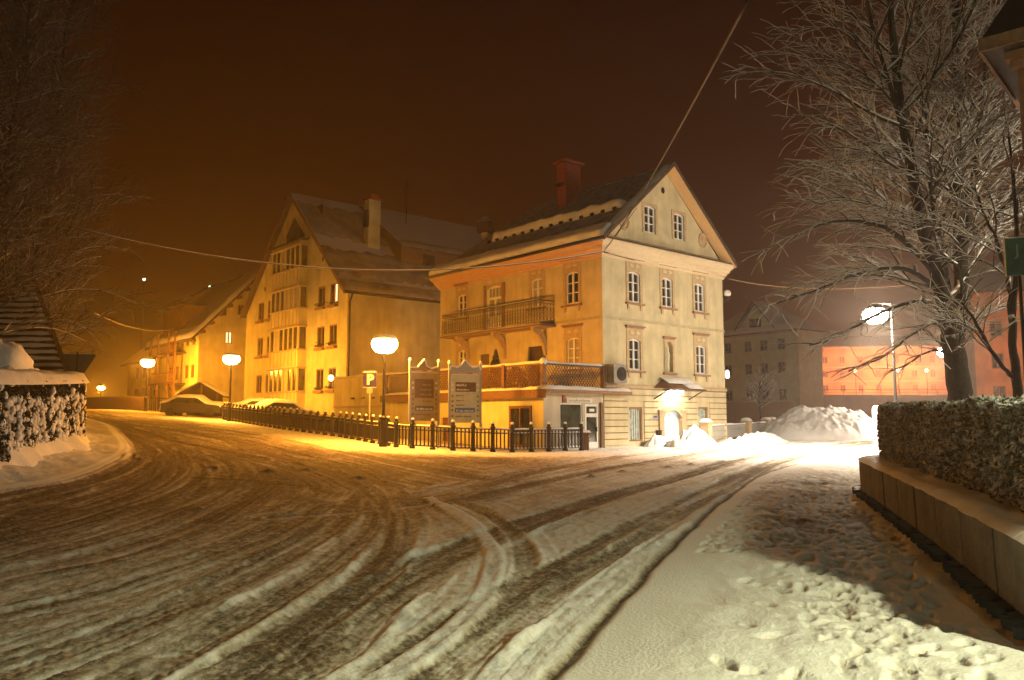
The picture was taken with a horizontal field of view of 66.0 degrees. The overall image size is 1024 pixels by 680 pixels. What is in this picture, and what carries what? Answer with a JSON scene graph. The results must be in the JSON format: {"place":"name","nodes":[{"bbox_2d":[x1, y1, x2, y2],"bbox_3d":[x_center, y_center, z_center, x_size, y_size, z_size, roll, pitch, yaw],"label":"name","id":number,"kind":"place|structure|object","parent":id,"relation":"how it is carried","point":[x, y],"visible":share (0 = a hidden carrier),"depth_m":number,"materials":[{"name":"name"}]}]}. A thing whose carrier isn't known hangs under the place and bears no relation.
{"place":"outdoors","nodes":[
{"label":"outdoors","id":0,"kind":"place"},
{"bbox_2d":[0,418,128,489],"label":"verge","id":1,"kind":"structure","parent":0,"point":[108,444],"depth_m":19.83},
{"bbox_2d":[0,338,38,369],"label":"snowy bush","id":2,"kind":"object","parent":1,"relation":"on","point":[13,355],"visible":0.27,"depth_m":23.77,"materials":[{"name":"snow"}]},
{"bbox_2d":[0,368,91,468],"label":"snowy hedge","id":3,"kind":"object","parent":1,"relation":"on","point":[42,413],"visible":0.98,"depth_m":20.31,"materials":[{"name":"snow"}]},
{"bbox_2d":[0,83,102,341],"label":"frosted tree","id":4,"kind":"object","parent":1,"relation":"on","point":[51,291],"visible":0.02,"depth_m":51.23,"materials":[{"name":"brown plant"}]},
{"bbox_2d":[0,0,132,357],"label":"frosted tree","id":5,"kind":"object","parent":1,"relation":"on","point":[8,148],"visible":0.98,"depth_m":30.43,"materials":[{"name":"brown plant"}]},
{"bbox_2d":[0,0,139,358],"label":"frosted tree","id":6,"kind":"object","parent":1,"relation":"on","point":[44,291],"visible":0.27,"depth_m":43.15,"materials":[{"name":"brown plant"}]},
{"bbox_2d":[60,352,95,372],"bbox_3d":[-14.682,1.931,26.513,1.140,3.031,0.110,1,-6,-6],"label":"yield sign","id":7,"kind":"object","parent":1,"relation":"on","point":[79,362],"visible":0.81,"depth_m":26.64,"materials":[{"name":"black metal"}]},
{"bbox_2d":[45,291,180,397],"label":"hill","id":8,"kind":"structure","parent":0,"point":[110,374],"depth_m":301.96,"materials":[{"name":"brown plant"}]},
{"bbox_2d":[140,278,144,349],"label":"street lamp","id":9,"kind":"object","parent":8,"relation":"on","point":[142,312],"visible":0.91,"depth_m":264.04,"materials":[{"name":"black metal"}]},
{"bbox_2d":[94,313,173,330],"bbox_3d":[-26.683,-1.236,56.896,0.050,1.756,23.609,1,-6,-13],"label":"overhead cable","id":10,"kind":"object","parent":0,"point":[135,328],"visible":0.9,"depth_m":54.71,"materials":[{"name":"brown metal"}]},
{"bbox_2d":[0,409,878,679],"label":"road","id":11,"kind":"structure","parent":0,"point":[185,546],"depth_m":9.14,"materials":[{"name":"snow"}]},
{"bbox_2d":[86,395,148,410],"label":"wall","id":12,"kind":"structure","parent":11,"relation":"on","point":[127,402],"depth_m":67.27,"materials":[{"name":"paint"}]},
{"bbox_2d":[141,358,153,411],"bbox_3d":[-29.000,3.538,62.554,1.040,4.260,1.040,0,-6,0],"label":"street lamp","id":13,"kind":"object","parent":11,"relation":"on","point":[146,397],"visible":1,"depth_m":62.42,"materials":[{"name":"black metal"}]},
{"bbox_2d":[149,397,186,413],"bbox_3d":[-26.900,5.156,61.943,5.731,1.403,0.070,-4,-7,35],"label":"railing","id":14,"kind":"object","parent":11,"relation":"on","point":[157,403],"visible":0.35,"depth_m":63.08,"materials":[{"name":"black metal"}]},
{"bbox_2d":[159,394,223,415],"bbox_3d":[-22.300,4.575,55.318,4.300,1.571,1.744,0,-6,-3],"label":"parked car","id":15,"kind":"object","parent":11,"relation":"on","point":[179,405],"visible":0.95,"depth_m":54.54,"materials":[{"name":"paint"}]},
{"bbox_2d":[174,381,228,415],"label":"shed","id":16,"kind":"structure","parent":11,"relation":"on","point":[208,390],"depth_m":57.85,"materials":[{"name":"brown wood"}]},
{"bbox_2d":[224,353,238,420],"bbox_3d":[-17.700,2.951,49.549,1.040,4.290,1.040,0,-6,0],"label":"street lamp","id":17,"kind":"object","parent":11,"relation":"on","point":[229,403],"visible":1,"depth_m":49.41,"materials":[{"name":"black metal"}]},
{"bbox_2d":[232,397,267,406],"bbox_3d":[-17.600,4.850,55.592,4.300,1.590,1.744,3,-6,-28],"label":"parked car","id":18,"kind":"object","parent":11,"relation":"on","point":[250,400],"visible":0.23,"depth_m":54.60,"materials":[{"name":"grey paint"}]},
{"bbox_2d":[248,398,316,413],"bbox_3d":[-14.900,4.574,50.796,4.300,1.573,1.744,5,-8,-43],"label":"parked car","id":19,"kind":"object","parent":11,"relation":"on","point":[282,403],"visible":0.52,"depth_m":50.15,"materials":[{"name":"paint"}]},
{"bbox_2d":[373,334,396,446],"bbox_3d":[-4.990,1.956,30.706,1.040,4.360,1.040,0,-6,0],"label":"street lamp","id":20,"kind":"object","parent":11,"relation":"on","point":[384,337],"visible":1,"depth_m":30.57,"materials":[{"name":"black metal"}]},
{"bbox_2d":[583,430,591,449],"bbox_3d":[3.050,4.156,32.700,0.480,0.806,0.400,0,-6,0],"label":"litter bin","id":21,"kind":"object","parent":11,"relation":"on","point":[586,433],"visible":0.77,"depth_m":32.56,"materials":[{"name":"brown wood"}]},
{"bbox_2d":[644,434,670,446],"bbox_3d":[6.750,4.615,36.072,1.800,0.598,1.100,5,-7,-40],"label":"wall snow pile","id":22,"kind":"object","parent":11,"relation":"on","point":[658,441],"depth_m":35.62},
{"bbox_2d":[668,424,718,447],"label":"door snow pile","id":23,"kind":"object","parent":11,"relation":"on","point":[693,436],"depth_m":35.14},
{"bbox_2d":[718,431,788,444],"bbox_3d":[12.200,4.918,39.709,1.600,0.649,7.200,-5,-8,44],"label":"kerb snow pile","id":24,"kind":"object","parent":11,"relation":"on","point":[757,437],"visible":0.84,"depth_m":39.06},
{"bbox_2d":[760,405,872,440],"bbox_3d":[18.300,4.812,46.251,8.000,2.036,6.000,1,-6,-6],"label":"ploughed snow pile","id":25,"kind":"object","parent":11,"relation":"on","point":[804,422],"visible":0.79,"depth_m":44.39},
{"bbox_2d":[0,0,1023,336],"label":"sky","id":26,"kind":"structure","parent":0,"point":[473,104],"materials":[{"name":"brown"}]},
{"bbox_2d":[554,449,1023,679],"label":"pavement","id":27,"kind":"structure","parent":0,"point":[815,570],"depth_m":6.41,"materials":[{"name":"snow"}]},
{"bbox_2d":[872,405,878,447],"bbox_3d":[16.100,3.769,34.296,0.680,1.863,0.440,0,-6,0],"label":"cabinet","id":28,"kind":"object","parent":27,"relation":"on","point":[874,424],"visible":0.25,"depth_m":34.31,"materials":[{"name":"white paint"}]},
{"bbox_2d":[866,301,896,402],"bbox_3d":[14.481,1.415,31.060,1.082,5.970,0.918,4,-7,-34],"label":"street lamp","id":29,"kind":"object","parent":27,"relation":"on","point":[875,305],"visible":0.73,"depth_m":31.06,"materials":[{"name":"black metal"}]},
{"bbox_2d":[852,454,1023,640],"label":"planter wall","id":30,"kind":"structure","parent":27,"relation":"on","point":[971,541],"depth_m":7.44,"materials":[{"name":"concrete"}]},
{"bbox_2d":[873,394,1023,511],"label":"clipped hedge","id":31,"kind":"object","parent":30,"relation":"on","point":[976,443],"visible":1,"depth_m":8.95,"materials":[{"name":"green plant"}]},
{"bbox_2d":[1002,189,1023,370],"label":"green sign","id":32,"kind":"object","parent":30,"relation":"on","point":[1013,252],"visible":1,"depth_m":13.79,"materials":[{"name":"black metal"}]},
{"bbox_2d":[821,335,947,394],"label":"orange block","id":33,"kind":"structure","parent":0,"point":[837,354],"depth_m":138.63,"materials":[{"name":"paint"}]},
{"bbox_2d":[839,356,844,363],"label":"window","id":34,"kind":"structure","parent":33,"relation":"in","point":[841,358],"depth_m":139.65,"materials":[{"name":"glass"}]},
{"bbox_2d":[875,370,880,377],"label":"window","id":35,"kind":"structure","parent":33,"relation":"in","point":[877,372],"depth_m":138.53,"materials":[{"name":"glass"}]},
{"bbox_2d":[929,355,935,362],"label":"window","id":36,"kind":"structure","parent":33,"relation":"in","point":[931,357],"depth_m":137.42,"materials":[{"name":"glass"}]},
{"bbox_3d":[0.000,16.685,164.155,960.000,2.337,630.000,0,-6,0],"label":"ground","id":37,"kind":"structure","parent":0,"visible":0},
{"bbox_2d":[0,278,68,371],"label":"garden house","id":38,"kind":"structure","parent":37,"relation":"on","point":[42,349],"depth_m":32.09,"materials":[{"name":"brown wood"}]},
{"bbox_2d":[0,0,171,352],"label":"frosted tree","id":39,"kind":"object","parent":37,"relation":"on","point":[48,249],"visible":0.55,"depth_m":35.52,"materials":[{"name":"brown plant"}]},
{"bbox_2d":[120,346,156,409],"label":"distant house","id":40,"kind":"structure","parent":37,"relation":"on","point":[137,368],"depth_m":80.70,"materials":[{"name":"yellow paint"}]},
{"bbox_2d":[145,268,258,414],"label":"house","id":41,"kind":"structure","parent":37,"relation":"on","point":[201,339],"depth_m":68.51,"materials":[{"name":"yellow paint"}]},
{"bbox_2d":[225,331,231,343],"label":"window","id":42,"kind":"structure","parent":41,"relation":"in","point":[228,335],"depth_m":68.01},
{"bbox_2d":[240,180,480,425],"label":"gabled house","id":43,"kind":"structure","parent":37,"relation":"on","point":[309,331],"depth_m":54.85,"materials":[{"name":"yellow paint"}]},
{"bbox_2d":[256,375,261,392],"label":"window","id":44,"kind":"structure","parent":43,"relation":"in","point":[259,377],"depth_m":60.41,"materials":[{"name":"brown glass"}]},
{"bbox_2d":[257,338,262,355],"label":"window","id":45,"kind":"structure","parent":43,"relation":"in","point":[260,340],"depth_m":60.64,"materials":[{"name":"brown glass"}]},
{"bbox_2d":[258,302,263,320],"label":"window","id":46,"kind":"structure","parent":43,"relation":"in","point":[261,305],"depth_m":60.89,"materials":[{"name":"brown glass"}]},
{"bbox_2d":[316,369,323,389],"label":"window","id":47,"kind":"structure","parent":43,"relation":"in","point":[320,372],"depth_m":52.80,"materials":[{"name":"brown glass"}]},
{"bbox_2d":[317,326,324,347],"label":"window","id":48,"kind":"structure","parent":43,"relation":"in","point":[321,330],"depth_m":53.08,"materials":[{"name":"brown glass"}]},
{"bbox_2d":[318,285,325,306],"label":"window","id":49,"kind":"structure","parent":43,"relation":"in","point":[322,289],"depth_m":53.36,"materials":[{"name":"brown glass"}]},
{"bbox_2d":[328,367,335,388],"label":"window","id":50,"kind":"structure","parent":43,"relation":"in","point":[332,371],"depth_m":51.50,"materials":[{"name":"brown glass"}]},
{"bbox_2d":[329,324,336,345],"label":"window","id":51,"kind":"structure","parent":43,"relation":"in","point":[333,328],"depth_m":51.77,"materials":[{"name":"brown glass"}]},
{"bbox_2d":[330,282,337,303],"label":"window","id":52,"kind":"structure","parent":43,"relation":"in","point":[334,286],"depth_m":52.03,"materials":[{"name":"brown glass"}]},
{"bbox_2d":[333,373,389,420],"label":"garden wall","id":53,"kind":"structure","parent":37,"relation":"on","point":[351,394],"depth_m":43.93,"materials":[{"name":"yellow paint"}]},
{"bbox_2d":[362,371,377,419],"bbox_3d":[-6.350,2.898,35.085,0.680,3.059,0.180,0,-6,3],"label":"parking sign","id":54,"kind":"object","parent":37,"relation":"on","point":[369,380],"visible":0.98,"depth_m":35.17,"materials":[{"name":"metal"}]},
{"bbox_2d":[222,402,583,451],"bbox_3d":[-10.105,4.119,39.755,29.364,2.489,6.470,-5,-8,41],"label":"iron fence","id":55,"kind":"object","parent":37,"relation":"on","point":[359,428],"visible":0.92,"depth_m":32.18,"materials":[{"name":"metal"}]},
{"bbox_2d":[408,358,439,447],"bbox_3d":[-3.480,2.536,31.251,1.409,3.638,0.135,4,-7,-34],"label":"info board","id":56,"kind":"object","parent":37,"relation":"on","point":[424,396],"visible":0.99,"depth_m":31.27,"materials":[{"name":"metal"}]},
{"bbox_2d":[448,360,481,449],"bbox_3d":[-1.870,2.607,31.344,1.409,3.667,0.135,2,-6,-18],"label":"info board","id":57,"kind":"object","parent":37,"relation":"on","point":[464,397],"visible":0.99,"depth_m":31.36,"materials":[{"name":"metal"}]},
{"bbox_2d":[380,357,631,449],"bbox_3d":[-0.809,3.323,38.290,5.408,4.086,12.854,5,-7,-40],"label":"shop annex","id":58,"kind":"object","parent":37,"relation":"on","point":[541,405],"visible":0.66,"depth_m":34.01,"materials":[{"name":"paint"}]},
{"bbox_2d":[442,418,450,441],"bbox_3d":[-2.982,4.303,37.351,0.040,1.250,1.000,5,-7,-40],"label":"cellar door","id":59,"kind":"structure","parent":58,"relation":"in","point":[445,420],"depth_m":37.50,"materials":[{"name":"brown wood"}]},
{"bbox_2d":[486,349,500,387],"bbox_3d":[-0.760,1.400,36.375,1.009,2.018,1.004,3,-6,-27],"label":"cone shrub","id":60,"kind":"object","parent":58,"relation":"on","point":[495,358],"visible":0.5,"depth_m":36.26,"materials":[{"name":"green plant"}]},
{"bbox_2d":[507,367,528,387],"bbox_3d":[0.207,1.729,34.911,1.162,1.221,1.129,0,-6,0],"label":"terrace shrub","id":61,"kind":"object","parent":58,"relation":"on","point":[516,377],"visible":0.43,"depth_m":34.75,"materials":[{"name":"green plant"}]},
{"bbox_2d":[509,405,531,447],"bbox_3d":[0.366,3.655,33.312,0.110,1.750,1.440,5,-7,-40],"label":"window","id":62,"kind":"structure","parent":58,"relation":"in","point":[521,416],"depth_m":33.31,"materials":[{"name":"brown wood"}]},
{"bbox_2d":[560,403,581,448],"bbox_3d":[2.467,3.632,33.336,1.330,1.900,0.060,5,-7,-40],"label":"shop window","id":63,"kind":"structure","parent":58,"relation":"in","point":[571,413],"depth_m":33.40,"materials":[{"name":"glass"}]},
{"bbox_2d":[585,404,598,447],"bbox_3d":[3.450,3.719,34.122,0.850,1.880,0.140,5,-7,-40],"label":"shop door","id":64,"kind":"structure","parent":58,"relation":"in","point":[591,410],"depth_m":34.21,"materials":[{"name":"white paint"}]},
{"bbox_2d":[607,362,626,382],"bbox_3d":[4.666,1.454,34.887,0.840,0.899,0.402,5,-7,-40],"label":"air conditioner","id":65,"kind":"object","parent":58,"relation":"on","point":[617,372],"visible":1,"depth_m":34.69,"materials":[{"name":"white metal"}]},
{"bbox_2d":[426,158,736,447],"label":"corner house","id":66,"kind":"structure","parent":37,"relation":"on","point":[651,316],"depth_m":38.32,"materials":[{"name":"beige paint"}]},
{"bbox_2d":[458,294,465,317],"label":"window","id":67,"kind":"structure","parent":66,"relation":"in","point":[462,298],"depth_m":43.13,"materials":[{"name":"glass"}]},
{"bbox_2d":[459,350,465,372],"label":"window","id":68,"kind":"structure","parent":66,"relation":"in","point":[462,356],"depth_m":42.88,"materials":[{"name":"white paint"}]},
{"bbox_2d":[481,354,488,387],"bbox_3d":[-1.348,1.699,41.264,0.060,1.900,0.800,5,-7,-40],"label":"terrace door","id":69,"kind":"structure","parent":66,"relation":"in","point":[484,358],"depth_m":41.31,"materials":[{"name":"brown wood"}]},
{"bbox_2d":[475,215,496,240],"bbox_3d":[-1.555,-5.553,46.961,1.018,3.850,1.018,-2,-6,23],"label":"roof vent","id":70,"kind":"object","parent":66,"relation":"on","point":[486,224],"visible":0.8,"depth_m":46.78,"materials":[{"name":"paint"}]},
{"bbox_2d":[487,286,500,328],"bbox_3d":[-0.842,-1.656,40.971,0.100,2.320,1.300,5,-7,-40],"label":"balcony door","id":71,"kind":"structure","parent":66,"relation":"in","point":[493,293],"depth_m":41.05,"materials":[{"name":"white paint"}]},
{"bbox_2d":[532,278,541,307],"bbox_3d":[1.290,-2.300,38.504,0.080,1.420,0.820,5,-7,-40],"label":"window","id":72,"kind":"structure","parent":66,"relation":"in","point":[537,283],"depth_m":38.55,"materials":[{"name":"glass"}]},
{"bbox_2d":[530,346,545,385],"bbox_3d":[1.304,1.322,38.193,0.060,2.050,1.250,5,-7,-40],"label":"terrace door","id":73,"kind":"structure","parent":66,"relation":"in","point":[536,353],"depth_m":38.32,"materials":[{"name":"brown wood"}]},
{"bbox_2d":[567,272,577,304],"bbox_3d":[2.865,-2.421,36.666,0.080,1.500,0.820,5,-7,-40],"label":"window","id":74,"kind":"structure","parent":66,"relation":"in","point":[572,278],"depth_m":36.69,"materials":[{"name":"white paint"}]},
{"bbox_2d":[568,338,578,368],"bbox_3d":[2.884,0.603,36.349,0.080,1.420,0.800,5,-7,-40],"label":"window","id":75,"kind":"structure","parent":66,"relation":"in","point":[573,343],"depth_m":36.38,"materials":[{"name":"white paint"}]},
{"bbox_2d":[629,272,638,302],"bbox_3d":[5.609,-2.451,36.667,0.800,1.420,0.080,5,-7,-40],"label":"window","id":76,"kind":"structure","parent":66,"relation":"in","point":[633,277],"depth_m":36.71,"materials":[{"name":"white paint"}]},
{"bbox_2d":[629,339,639,369],"bbox_3d":[5.586,0.672,36.336,0.800,1.420,0.080,5,-7,-40],"label":"window","id":77,"kind":"structure","parent":66,"relation":"in","point":[634,354],"depth_m":36.42,"materials":[{"name":"white paint"}]},
{"bbox_2d":[629,407,641,441],"bbox_3d":[5.594,3.847,36.034,0.920,1.560,0.080,5,-7,-40],"label":"window","id":78,"kind":"structure","parent":66,"relation":"in","point":[639,433],"depth_m":36.13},
{"bbox_2d":[645,206,653,233],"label":"window","id":79,"kind":"structure","parent":66,"relation":"in","point":[649,211],"depth_m":37.86,"materials":[{"name":"white paint"}]},
{"bbox_2d":[662,278,671,307],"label":"window","id":80,"kind":"structure","parent":66,"relation":"in","point":[666,283],"depth_m":38.29,"materials":[{"name":"white paint"}]},
{"bbox_2d":[665,410,678,440],"bbox_3d":[7.539,4.152,37.697,1.310,1.680,0.050,5,-7,-40],"label":"entrance door","id":81,"kind":"structure","parent":66,"relation":"in","point":[671,418],"depth_m":37.85,"materials":[{"name":"white paint"}]},
{"bbox_2d":[674,214,682,240],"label":"window","id":82,"kind":"structure","parent":66,"relation":"in","point":[678,219],"depth_m":39.30,"materials":[{"name":"white paint"}]},
{"bbox_2d":[695,284,703,311],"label":"window","id":83,"kind":"structure","parent":66,"relation":"in","point":[699,307],"depth_m":39.96,"materials":[{"name":"white paint"}]},
{"bbox_2d":[696,346,704,373],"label":"window","id":84,"kind":"structure","parent":66,"relation":"in","point":[700,351],"depth_m":39.71,"materials":[{"name":"glass"}]},
{"bbox_2d":[698,407,706,427],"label":"window","id":85,"kind":"structure","parent":66,"relation":"in","point":[702,411],"depth_m":39.47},
{"bbox_2d":[723,290,730,301],"bbox_3d":[11.247,-2.308,41.230,0.449,0.630,0.380,5,-7,-40],"label":"floodlight","id":86,"kind":"object","parent":66,"relation":"attached to","point":[726,293],"visible":1,"depth_m":41.15,"materials":[{"name":"white paint"}]},
{"bbox_2d":[725,278,920,289],"bbox_3d":[11.808,-2.517,32.906,0.036,3.667,19.027,0,-6,-3],"label":"overhead cable","id":87,"kind":"object","parent":66,"relation":"attached to","point":[826,288],"visible":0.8,"depth_m":28.91,"materials":[{"name":"brown metal"}]},
{"bbox_2d":[699,417,775,438],"bbox_3d":[13.382,5.089,44.845,0.924,1.445,17.048,-3,-6,29],"label":"fence","id":88,"kind":"object","parent":37,"relation":"on","point":[746,425],"visible":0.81,"depth_m":42.21,"materials":[{"name":"metal"}]},
{"bbox_2d":[726,402,794,429],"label":"garden wall","id":89,"kind":"structure","parent":37,"relation":"on","point":[737,412],"depth_m":71.23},
{"bbox_2d":[736,364,786,421],"bbox_3d":[18.027,4.261,57.046,3.842,5.196,3.611,0,-6,0],"label":"tree","id":90,"kind":"object","parent":37,"relation":"on","point":[756,392],"visible":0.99,"depth_m":56.73,"materials":[{"name":"brown plant"}]},
{"bbox_2d":[723,301,829,407],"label":"building","id":91,"kind":"structure","parent":37,"relation":"on","point":[746,338],"depth_m":91.11,"materials":[{"name":"grey paint"}]},
{"bbox_2d":[724,343,730,353],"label":"window","id":92,"kind":"structure","parent":91,"relation":"in","point":[727,347],"depth_m":96.08,"materials":[{"name":"grey glass"}]},
{"bbox_2d":[725,365,731,375],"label":"window","id":93,"kind":"structure","parent":91,"relation":"in","point":[729,367],"depth_m":95.68,"materials":[{"name":"grey glass"}]},
{"bbox_2d":[726,391,732,400],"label":"window","id":94,"kind":"structure","parent":91,"relation":"in","point":[729,397],"depth_m":95.43,"materials":[{"name":"grey glass"}]},
{"bbox_2d":[744,341,751,351],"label":"window","id":95,"kind":"structure","parent":91,"relation":"in","point":[747,345],"depth_m":93.78,"materials":[{"name":"grey glass"}]},
{"bbox_2d":[745,364,751,374],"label":"window","id":96,"kind":"structure","parent":91,"relation":"in","point":[747,366],"depth_m":93.49,"materials":[{"name":"grey glass"}]},
{"bbox_2d":[760,340,767,350],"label":"window","id":97,"kind":"structure","parent":91,"relation":"in","point":[762,342],"depth_m":92.01,"materials":[{"name":"grey glass"}]},
{"bbox_2d":[761,363,767,373],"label":"window","id":98,"kind":"structure","parent":91,"relation":"in","point":[765,367],"depth_m":91.70,"materials":[{"name":"grey glass"}]},
{"bbox_2d":[777,338,784,349],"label":"window","id":99,"kind":"structure","parent":91,"relation":"in","point":[782,340],"depth_m":90.26,"materials":[{"name":"grey glass"}]},
{"bbox_2d":[778,362,785,372],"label":"window","id":100,"kind":"structure","parent":91,"relation":"in","point":[781,365],"depth_m":89.93,"materials":[{"name":"grey glass"}]},
{"bbox_2d":[779,389,786,399],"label":"window","id":101,"kind":"structure","parent":91,"relation":"in","point":[783,392],"depth_m":89.60,"materials":[{"name":"grey glass"}]},
{"bbox_2d":[720,0,1023,400],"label":"linden tree","id":102,"kind":"object","parent":37,"relation":"on","point":[956,144],"visible":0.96,"depth_m":20.75,"materials":[{"name":"brown plant"}]},
{"bbox_2d":[823,389,947,418],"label":"wall","id":103,"kind":"structure","parent":37,"relation":"on","point":[865,403],"depth_m":121.70,"materials":[{"name":"grey concrete"}]},
{"bbox_2d":[907,92,1023,396],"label":"young tree","id":104,"kind":"object","parent":37,"relation":"on","point":[1014,374],"visible":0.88,"depth_m":17.60,"materials":[{"name":"brown plant"}]},
{"bbox_2d":[948,261,1023,397],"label":"orange house","id":105,"kind":"structure","parent":37,"relation":"on","point":[989,376],"depth_m":78.01,"materials":[{"name":"paint"}]},
{"bbox_2d":[989,321,1001,335],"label":"window","id":106,"kind":"structure","parent":105,"relation":"in","point":[992,326],"depth_m":78.05,"materials":[{"name":"grey glass"}]},
{"bbox_2d":[991,353,1003,368],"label":"window","id":107,"kind":"structure","parent":105,"relation":"in","point":[995,365],"depth_m":77.75,"materials":[{"name":"grey glass"}]},
{"bbox_2d":[993,386,1005,397],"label":"window","id":108,"kind":"structure","parent":105,"relation":"in","point":[997,390],"depth_m":77.45,"materials":[{"name":"grey glass"}]},
{"bbox_2d":[978,0,1023,163],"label":"house","id":109,"kind":"structure","parent":37,"relation":"on","point":[1001,47],"depth_m":15.79,"materials":[{"name":"brown wood"}]},
{"bbox_3d":[4.168,-3.889,34.999,0.288,0.050,0.332,0,-6,0],"label":"cable bracket","id":110,"kind":"object","parent":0,"visible":0},
{"bbox_2d":[76,227,602,270],"bbox_3d":[-6.724,-3.661,33.168,21.792,1.460,0.044,1,-6,-9],"label":"overhead cable","id":111,"kind":"object","parent":110,"relation":"attached to","point":[336,268],"visible":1,"depth_m":33.02,"materials":[{"name":"brown metal"}]},
{"bbox_2d":[603,0,748,251],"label":"overhead cable","id":112,"kind":"object","parent":110,"relation":"attached to","point":[724,44],"visible":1,"depth_m":13.85,"materials":[{"name":"black metal"}]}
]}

